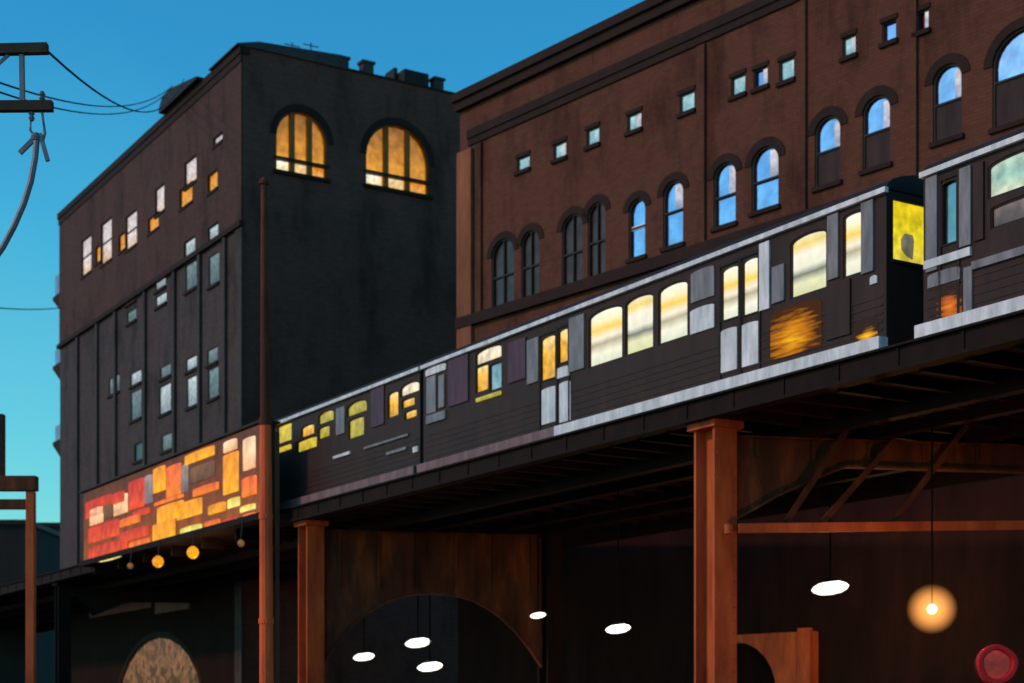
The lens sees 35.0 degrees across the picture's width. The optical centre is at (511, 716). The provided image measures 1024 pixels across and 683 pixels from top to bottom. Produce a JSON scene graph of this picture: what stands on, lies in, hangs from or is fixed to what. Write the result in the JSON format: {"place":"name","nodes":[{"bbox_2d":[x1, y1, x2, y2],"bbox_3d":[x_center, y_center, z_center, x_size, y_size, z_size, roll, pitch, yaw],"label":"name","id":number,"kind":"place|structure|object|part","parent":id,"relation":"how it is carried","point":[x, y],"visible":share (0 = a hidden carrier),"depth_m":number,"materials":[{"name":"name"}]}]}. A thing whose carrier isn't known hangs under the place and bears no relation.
{"place":"outdoors","nodes":[
{"label":"outdoors","id":0,"kind":"place"},
{"bbox_2d":[0,520,59,682],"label":"distant building","id":1,"kind":"structure","parent":0,"point":[12,569],"depth_m":115.00,"materials":[{"name":"black metal"}]},
{"bbox_2d":[37,522,59,531],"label":"distant building","id":2,"kind":"structure","parent":0,"point":[54,525],"depth_m":134.80,"materials":[{"name":"black metal"}]},
{"bbox_2d":[0,0,643,521],"label":"sky","id":3,"kind":"structure","parent":0,"point":[129,52],"materials":[{"name":"blue"}]},
{"label":"ground","id":4,"kind":"structure","parent":0,"visible":0},
{"bbox_2d":[0,414,38,682],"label":"steel portal","id":5,"kind":"object","parent":4,"relation":"on","point":[29,485],"visible":1,"depth_m":47.88,"materials":[{"name":"brown metal"}]},
{"bbox_2d":[0,42,53,161],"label":"utility pole","id":6,"kind":"object","parent":4,"relation":"on","point":[41,105],"visible":1,"depth_m":24.96,"materials":[{"name":"brown wood"}]},
{"bbox_2d":[0,139,39,255],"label":"drooping cable","id":7,"kind":"object","parent":6,"relation":"hanging from","point":[22,206],"visible":1,"depth_m":24.96,"materials":[{"name":"metal"}]},
{"bbox_2d":[48,51,183,112],"bbox_3d":[-12.148,-21.796,55.001,0.040,23.175,60.844,0,0,-9],"label":"overhead wire","id":8,"kind":"object","parent":6,"relation":"attached to","point":[70,71],"visible":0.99,"depth_m":33.20,"materials":[{"name":"rubber"}]},
{"bbox_2d":[53,42,459,682],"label":"corner block","id":9,"kind":"structure","parent":4,"relation":"on","point":[157,302],"depth_m":78.69,"materials":[{"name":"brown brick"}]},
{"bbox_2d":[0,307,61,309],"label":"overhead wire","id":10,"kind":"object","parent":9,"relation":"attached to","point":[30,309],"visible":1,"depth_m":81.18,"materials":[{"name":"rubber"}]},
{"bbox_2d":[0,91,162,114],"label":"overhead wire","id":11,"kind":"object","parent":9,"relation":"attached to","point":[3,93],"visible":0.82,"depth_m":45.99,"materials":[{"name":"rubber"}]},
{"bbox_2d":[80,235,91,279],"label":"window","id":12,"kind":"structure","parent":9,"relation":"in","point":[86,259],"depth_m":94.75,"materials":[{"name":"glass"}]},
{"bbox_2d":[0,82,172,106],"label":"overhead wire","id":13,"kind":"object","parent":9,"relation":"attached to","point":[75,102],"visible":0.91,"depth_m":42.28,"materials":[{"name":"rubber"}]},
{"bbox_2d":[94,246,100,266],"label":"window","id":14,"kind":"structure","parent":9,"relation":"in","point":[98,248],"depth_m":92.86,"materials":[{"name":"glass"}]},
{"bbox_2d":[100,218,111,268],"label":"window","id":15,"kind":"structure","parent":9,"relation":"in","point":[106,227],"depth_m":91.70,"materials":[{"name":"glass"}]},
{"bbox_2d":[107,374,119,398],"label":"window","id":16,"kind":"structure","parent":9,"relation":"in","point":[110,395],"depth_m":90.79,"materials":[{"name":"glass"}]},
{"bbox_2d":[117,232,124,255],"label":"window","id":17,"kind":"structure","parent":9,"relation":"in","point":[122,237],"depth_m":89.28,"materials":[{"name":"glass"}]},
{"bbox_2d":[124,210,136,253],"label":"window","id":18,"kind":"structure","parent":9,"relation":"in","point":[131,234],"depth_m":87.84,"materials":[{"name":"glass"}]},
{"bbox_2d":[124,298,136,307],"bbox_3d":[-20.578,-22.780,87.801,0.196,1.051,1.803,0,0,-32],"label":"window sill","id":19,"kind":"structure","parent":9,"relation":"in","point":[134,300],"depth_m":87.67,"materials":[{"name":"stone"}]},
{"bbox_2d":[125,308,136,327],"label":"window","id":20,"kind":"structure","parent":9,"relation":"in","point":[131,316],"depth_m":87.84,"materials":[{"name":"glass"}]},
{"bbox_2d":[128,369,141,389],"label":"window","id":21,"kind":"structure","parent":9,"relation":"in","point":[136,381],"depth_m":87.29,"materials":[{"name":"glass"}]},
{"bbox_2d":[128,388,141,424],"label":"window","id":22,"kind":"structure","parent":9,"relation":"in","point":[135,395],"depth_m":87.29,"materials":[{"name":"glass"}]},
{"bbox_2d":[132,441,141,464],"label":"window","id":23,"kind":"structure","parent":9,"relation":"in","point":[138,446],"depth_m":87.00,"materials":[{"name":"glass"}]},
{"bbox_2d":[147,213,158,236],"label":"window","id":24,"kind":"structure","parent":9,"relation":"in","point":[153,224],"depth_m":84.95,"materials":[{"name":"glass"}]},
{"bbox_2d":[154,184,164,219],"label":"window","id":25,"kind":"structure","parent":9,"relation":"in","point":[160,191],"depth_m":84.05,"materials":[{"name":"glass"}]},
{"bbox_2d":[153,278,165,294],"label":"window","id":26,"kind":"structure","parent":9,"relation":"in","point":[160,286],"depth_m":83.86,"materials":[{"name":"glass"}]},
{"bbox_2d":[154,291,166,310],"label":"window","id":27,"kind":"structure","parent":9,"relation":"in","point":[161,301],"depth_m":83.88,"materials":[{"name":"glass"}]},
{"bbox_2d":[157,382,170,418],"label":"window","id":28,"kind":"structure","parent":9,"relation":"in","point":[165,390],"depth_m":83.39,"materials":[{"name":"glass"}]},
{"bbox_2d":[158,362,170,382],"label":"window","id":29,"kind":"structure","parent":9,"relation":"in","point":[166,369],"depth_m":83.27,"materials":[{"name":"glass"}]},
{"bbox_2d":[159,432,171,454],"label":"window","id":30,"kind":"structure","parent":9,"relation":"in","point":[167,438],"depth_m":83.13,"materials":[{"name":"glass"}]},
{"bbox_2d":[178,187,192,212],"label":"window","id":31,"kind":"structure","parent":9,"relation":"in","point":[186,197],"depth_m":80.79,"materials":[{"name":"glass"}]},
{"bbox_2d":[183,156,196,191],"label":"window","id":32,"kind":"structure","parent":9,"relation":"in","point":[191,165],"depth_m":80.20,"materials":[{"name":"glass"}]},
{"bbox_2d":[185,236,194,256],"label":"window","id":33,"kind":"structure","parent":9,"relation":"in","point":[189,245],"depth_m":80.31,"materials":[{"name":"glass"}]},
{"bbox_2d":[183,259,196,295],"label":"window","id":34,"kind":"structure","parent":9,"relation":"in","point":[191,269],"depth_m":80.18,"materials":[{"name":"glass"}]},
{"bbox_2d":[184,354,196,375],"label":"window","id":35,"kind":"structure","parent":9,"relation":"in","point":[192,361],"depth_m":80.06,"materials":[{"name":"glass"}]},
{"bbox_2d":[184,374,196,411],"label":"window","id":36,"kind":"structure","parent":9,"relation":"in","point":[192,381],"depth_m":80.06,"materials":[{"name":"glass"}]},
{"bbox_2d":[205,345,217,368],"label":"window","id":37,"kind":"structure","parent":9,"relation":"in","point":[212,353],"depth_m":77.65,"materials":[{"name":"glass"}]},
{"bbox_2d":[206,170,217,196],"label":"window","id":38,"kind":"structure","parent":9,"relation":"in","point":[213,186],"depth_m":77.65,"materials":[{"name":"glass"}]},
{"bbox_2d":[205,366,218,403],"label":"window","id":39,"kind":"structure","parent":9,"relation":"in","point":[212,373],"depth_m":77.65,"materials":[{"name":"glass"}]},
{"bbox_2d":[206,251,219,290],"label":"window","id":40,"kind":"structure","parent":9,"relation":"in","point":[214,281],"depth_m":77.56,"materials":[{"name":"glass"}]},
{"bbox_2d":[209,223,217,239],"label":"window","id":41,"kind":"structure","parent":9,"relation":"in","point":[213,231],"depth_m":77.65,"materials":[{"name":"glass"}]},
{"bbox_2d":[212,133,222,149],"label":"window","id":42,"kind":"structure","parent":9,"relation":"in","point":[218,140],"depth_m":76.97,"materials":[{"name":"glass"}]},
{"bbox_2d":[270,104,333,182],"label":"arched window","id":43,"kind":"structure","parent":9,"relation":"in","point":[300,139],"depth_m":76.13,"materials":[{"name":"orange glass"}]},
{"bbox_2d":[360,117,434,199],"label":"arched window","id":44,"kind":"structure","parent":9,"relation":"in","point":[396,160],"depth_m":78.80,"materials":[{"name":"orange glass"}]},
{"bbox_2d":[258,177,278,682],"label":"steel pole","id":45,"kind":"object","parent":4,"relation":"on","point":[267,620],"visible":1,"depth_m":27.93,"materials":[{"name":"brown metal"}]},
{"bbox_2d":[451,0,1023,682],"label":"brick warehouse","id":46,"kind":"structure","parent":4,"relation":"on","point":[635,142],"depth_m":53.51,"materials":[{"name":"brick"}]},
{"bbox_2d":[487,231,518,306],"bbox_3d":[-0.312,-17.351,63.231,0.191,3.012,1.947,0,0,-39],"label":"window","id":47,"kind":"structure","parent":46,"relation":"in","point":[503,254],"depth_m":63.24,"materials":[{"name":"glass"}]},
{"bbox_2d":[514,149,530,175],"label":"window","id":48,"kind":"structure","parent":46,"relation":"in","point":[524,162],"depth_m":62.28,"materials":[{"name":"glass"}]},
{"bbox_2d":[516,222,543,297],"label":"window","id":49,"kind":"structure","parent":46,"relation":"in","point":[530,244],"depth_m":62.02,"materials":[{"name":"glass"}]},
{"bbox_2d":[550,136,567,164],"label":"window","id":50,"kind":"structure","parent":46,"relation":"in","point":[560,155],"depth_m":60.67,"materials":[{"name":"glass"}]},
{"bbox_2d":[556,206,587,284],"bbox_3d":[2.276,-17.337,60.080,0.191,3.005,1.734,0,0,-39],"label":"window","id":51,"kind":"structure","parent":46,"relation":"in","point":[573,226],"depth_m":60.09,"materials":[{"name":"glass"}]},
{"bbox_2d":[583,121,600,151],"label":"window","id":52,"kind":"structure","parent":46,"relation":"in","point":[593,141],"depth_m":59.25,"materials":[{"name":"glass"}]},
{"bbox_2d":[582,194,610,276],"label":"window","id":53,"kind":"structure","parent":46,"relation":"in","point":[597,212],"depth_m":59.06,"materials":[{"name":"glass"}]},
{"bbox_2d":[624,106,642,136],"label":"window","id":54,"kind":"structure","parent":46,"relation":"in","point":[634,121],"depth_m":57.54,"materials":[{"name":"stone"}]},
{"bbox_2d":[623,190,650,263],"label":"window","id":55,"kind":"structure","parent":46,"relation":"in","point":[637,209],"depth_m":57.51,"materials":[{"name":"glass"}]},
{"bbox_2d":[657,172,688,252],"bbox_3d":[5.575,-17.427,56.012,0.256,2.647,1.547,0,0,-39],"label":"window","id":56,"kind":"structure","parent":46,"relation":"in","point":[673,194],"depth_m":56.12,"materials":[{"name":"glass"}]},
{"bbox_2d":[676,84,695,118],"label":"window","id":57,"kind":"structure","parent":46,"relation":"in","point":[687,107],"depth_m":55.56,"materials":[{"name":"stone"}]},
{"bbox_2d":[707,153,741,232],"bbox_3d":[7.109,-17.491,54.144,0.256,2.503,1.577,0,0,-39],"label":"window","id":58,"kind":"structure","parent":46,"relation":"in","point":[725,176],"depth_m":54.24,"materials":[{"name":"glass"}]},
{"bbox_2d":[727,68,746,101],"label":"window","id":59,"kind":"structure","parent":46,"relation":"in","point":[738,83],"depth_m":53.72,"materials":[{"name":"glass"}]},
{"bbox_2d":[750,60,769,94],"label":"window","id":60,"kind":"structure","parent":46,"relation":"in","point":[761,83],"depth_m":52.96,"materials":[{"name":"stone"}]},
{"bbox_2d":[744,136,784,217],"bbox_3d":[8.240,-17.573,52.769,0.256,2.450,1.738,0,0,-39],"label":"window","id":61,"kind":"structure","parent":46,"relation":"in","point":[765,167],"depth_m":52.85,"materials":[{"name":"glass"}]},
{"bbox_2d":[737,628,817,682],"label":"doorway","id":62,"kind":"structure","parent":46,"relation":"in","point":[792,657],"depth_m":51.61,"materials":[{"name":"brown wood"}]},
{"bbox_2d":[775,51,795,87],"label":"window","id":63,"kind":"structure","parent":46,"relation":"in","point":[787,76],"depth_m":52.12,"materials":[{"name":"glass"}]},
{"bbox_2d":[807,106,847,192],"bbox_3d":[9.882,-17.766,50.770,0.256,2.548,1.594,0,0,-39],"label":"window","id":64,"kind":"structure","parent":46,"relation":"in","point":[828,133],"depth_m":50.83,"materials":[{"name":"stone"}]},
{"bbox_2d":[838,28,857,63],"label":"window","id":65,"kind":"structure","parent":46,"relation":"in","point":[849,43],"depth_m":50.14,"materials":[{"name":"glass"}]},
{"bbox_2d":[855,85,897,175],"bbox_3d":[11.079,-17.833,49.312,0.256,2.572,1.615,0,0,-39],"label":"window","id":66,"kind":"structure","parent":46,"relation":"in","point":[877,113],"depth_m":49.37,"materials":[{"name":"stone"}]},
{"bbox_2d":[878,12,897,48],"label":"window","id":67,"kind":"structure","parent":46,"relation":"in","point":[889,28],"depth_m":48.99,"materials":[{"name":"glass"}]},
{"bbox_2d":[911,2,930,37],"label":"window","id":68,"kind":"structure","parent":46,"relation":"in","point":[923,16],"depth_m":48.02,"materials":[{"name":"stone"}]},
{"bbox_2d":[924,53,969,148],"bbox_3d":[12.702,-17.990,47.336,0.256,2.588,1.581,0,0,-39],"label":"window","id":69,"kind":"structure","parent":46,"relation":"in","point":[948,81],"depth_m":47.40,"materials":[{"name":"glass"}]},
{"bbox_2d":[983,16,1023,134],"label":"window","id":70,"kind":"structure","parent":46,"relation":"in","point":[1008,67],"depth_m":45.84,"materials":[{"name":"glass"}]},
{"label":"road","id":71,"kind":"structure","parent":0,"visible":0},
{"bbox_2d":[0,309,1023,682],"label":"elevated viaduct","id":72,"kind":"object","parent":71,"relation":"on","point":[712,469],"visible":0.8,"depth_m":42.47,"materials":[{"name":"metal"}]},
{"bbox_2d":[79,420,290,574],"bbox_3d":[-13.086,-7.661,61.917,1.714,4.123,20.060,0,0,-32],"label":"station shelter","id":73,"kind":"object","parent":72,"relation":"on","point":[205,494],"visible":1,"depth_m":59.94,"materials":[{"name":"glass"}]},
{"bbox_2d":[273,360,427,509],"bbox_3d":[-6.662,-8.707,56.129,3.060,3.675,19.580,0,0,-32],"label":"train car","id":74,"kind":"object","parent":72,"relation":"on","point":[369,434],"visible":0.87,"depth_m":50.86,"materials":[{"name":"metal"}]},
{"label":"window","id":75,"kind":"part","parent":74,"relation":"part of","materials":[{"name":"yellow glass"}]},
{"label":"window","id":76,"kind":"part","parent":74,"relation":"part of","materials":[{"name":"yellow glass"}]},
{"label":"window","id":77,"kind":"part","parent":74,"relation":"part of","materials":[{"name":"orange glass"}]},
{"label":"window","id":78,"kind":"part","parent":74,"relation":"part of","materials":[{"name":"yellow glass"}]},
{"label":"window","id":79,"kind":"part","parent":74,"relation":"part of","materials":[{"name":"yellow glass"}]},
{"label":"window","id":80,"kind":"part","parent":74,"relation":"part of","materials":[{"name":"yellow glass"}]},
{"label":"window","id":81,"kind":"part","parent":74,"relation":"part of","materials":[{"name":"yellow glass"}]},
{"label":"window","id":82,"kind":"part","parent":74,"relation":"part of","materials":[{"name":"orange glass"}]},
{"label":"window","id":83,"kind":"part","parent":74,"relation":"part of","materials":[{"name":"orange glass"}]},
{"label":"window","id":84,"kind":"part","parent":74,"relation":"part of","materials":[{"name":"beige glass"}]},
{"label":"window","id":85,"kind":"part","parent":74,"relation":"part of","materials":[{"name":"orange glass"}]},
{"bbox_2d":[353,618,374,660],"bbox_3d":[-5.473,-4.228,60.000,0.794,4.343,0.800,0,0,0],"label":"hanging lamp","id":86,"kind":"object","parent":72,"relation":"hanging from","point":[363,655],"visible":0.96,"depth_m":59.78,"materials":[{"name":"white metal"}]},
{"bbox_2d":[405,595,428,647],"bbox_3d":[-3.302,-4.409,57.000,0.913,3.983,0.920,0,0,0],"label":"hanging lamp","id":87,"kind":"object","parent":72,"relation":"hanging from","point":[417,641],"visible":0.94,"depth_m":56.77,"materials":[{"name":"white metal"}]},
{"bbox_2d":[417,595,441,671],"bbox_3d":[-2.782,-3.963,55.000,0.873,4.875,0.880,0,0,0],"label":"hanging lamp","id":88,"kind":"object","parent":72,"relation":"hanging from","point":[429,665],"visible":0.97,"depth_m":54.83,"materials":[{"name":"white metal"}]},
{"bbox_2d":[530,524,545,617],"bbox_3d":[0.832,-4.771,52.000,0.516,3.259,0.520,0,0,0],"label":"hanging lamp","id":89,"kind":"object","parent":72,"relation":"hanging from","point":[537,614],"visible":1,"depth_m":51.98,"materials":[{"name":"white metal"}]},
{"bbox_2d":[605,481,630,633],"bbox_3d":[2.873,-4.324,44.000,0.695,4.152,0.700,0,0,0],"label":"hanging lamp","id":90,"kind":"object","parent":72,"relation":"hanging from","point":[616,627],"visible":1,"depth_m":43.98,"materials":[{"name":"white metal"}]},
{"bbox_2d":[417,175,923,472],"bbox_3d":[3.519,-8.707,39.545,3.060,3.675,19.072,0,0,-32],"label":"train car","id":91,"kind":"object","parent":72,"relation":"on","point":[839,279],"visible":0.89,"depth_m":35.98,"materials":[{"name":"metal"}]},
{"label":"window","id":92,"kind":"part","parent":91,"relation":"part of","materials":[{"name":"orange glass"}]},
{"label":"window","id":93,"kind":"part","parent":91,"relation":"part of","materials":[{"name":"beige glass"}]},
{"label":"window","id":94,"kind":"part","parent":91,"relation":"part of","materials":[{"name":"blue glass"}]},
{"bbox_3d":[0.950,-8.518,41.310,0.115,2.555,0.849,0,0,-32],"label":"door","id":95,"kind":"part","parent":91,"relation":"part of","materials":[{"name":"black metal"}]},
{"bbox_3d":[1.322,-8.536,40.697,0.115,2.592,0.635,0,0,-32],"label":"door","id":96,"kind":"part","parent":91,"relation":"part of","materials":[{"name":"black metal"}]},
{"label":"window","id":97,"kind":"part","parent":91,"relation":"part of","materials":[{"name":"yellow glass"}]},
{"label":"window","id":98,"kind":"part","parent":91,"relation":"part of","materials":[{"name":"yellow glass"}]},
{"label":"window","id":99,"kind":"part","parent":91,"relation":"part of","materials":[{"name":"yellow glass"}]},
{"bbox_3d":[4.743,-8.544,35.132,0.115,2.608,0.739,0,0,-32],"label":"door","id":100,"kind":"part","parent":91,"relation":"part of","materials":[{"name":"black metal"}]},
{"bbox_3d":[5.097,-8.553,34.549,0.115,2.626,0.673,0,0,-32],"label":"door","id":101,"kind":"part","parent":91,"relation":"part of","materials":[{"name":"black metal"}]},
{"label":"window","id":102,"kind":"part","parent":91,"relation":"part of","materials":[{"name":"yellow glass"}]},
{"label":"window","id":103,"kind":"part","parent":91,"relation":"part of","materials":[{"name":"yellow glass"}]},
{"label":"end window","id":104,"kind":"part","parent":91,"relation":"part of","materials":[{"name":"yellow glass"}]},
{"bbox_2d":[811,486,848,594],"bbox_3d":[8.813,-4.884,45.000,1.032,3.032,1.040,0,0,0],"label":"hanging lamp","id":105,"kind":"object","parent":72,"relation":"hanging from","point":[830,586],"visible":1,"depth_m":44.74,"materials":[{"name":"white metal"}]},
{"bbox_2d":[927,413,936,613],"bbox_3d":[8.532,-4.021,33.000,1.080,4.757,1.080,0,0,0],"label":"globe lamp","id":106,"kind":"object","parent":72,"relation":"hanging from","point":[931,608],"visible":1,"depth_m":32.98,"materials":[{"name":"white glass"}]},
{"bbox_2d":[914,128,1023,338],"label":"train car","id":107,"kind":"object","parent":72,"relation":"on","point":[973,265],"visible":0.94,"depth_m":29.19,"materials":[{"name":"metal"}]},
{"bbox_3d":[8.042,-8.583,29.766,0.115,2.686,0.513,0,0,-32],"label":"door","id":108,"kind":"part","parent":107,"relation":"part of","materials":[{"name":"black metal"}]},
{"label":"window","id":109,"kind":"part","parent":107,"relation":"part of","materials":[{"name":"teal glass"}]},
{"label":"window","id":110,"kind":"part","parent":107,"relation":"part of","materials":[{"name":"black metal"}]},
{"bbox_2d":[974,644,1018,682],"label":"seal","id":111,"kind":"object","parent":71,"relation":"on","point":[996,663],"visible":1,"depth_m":24.95,"materials":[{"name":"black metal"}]}
]}

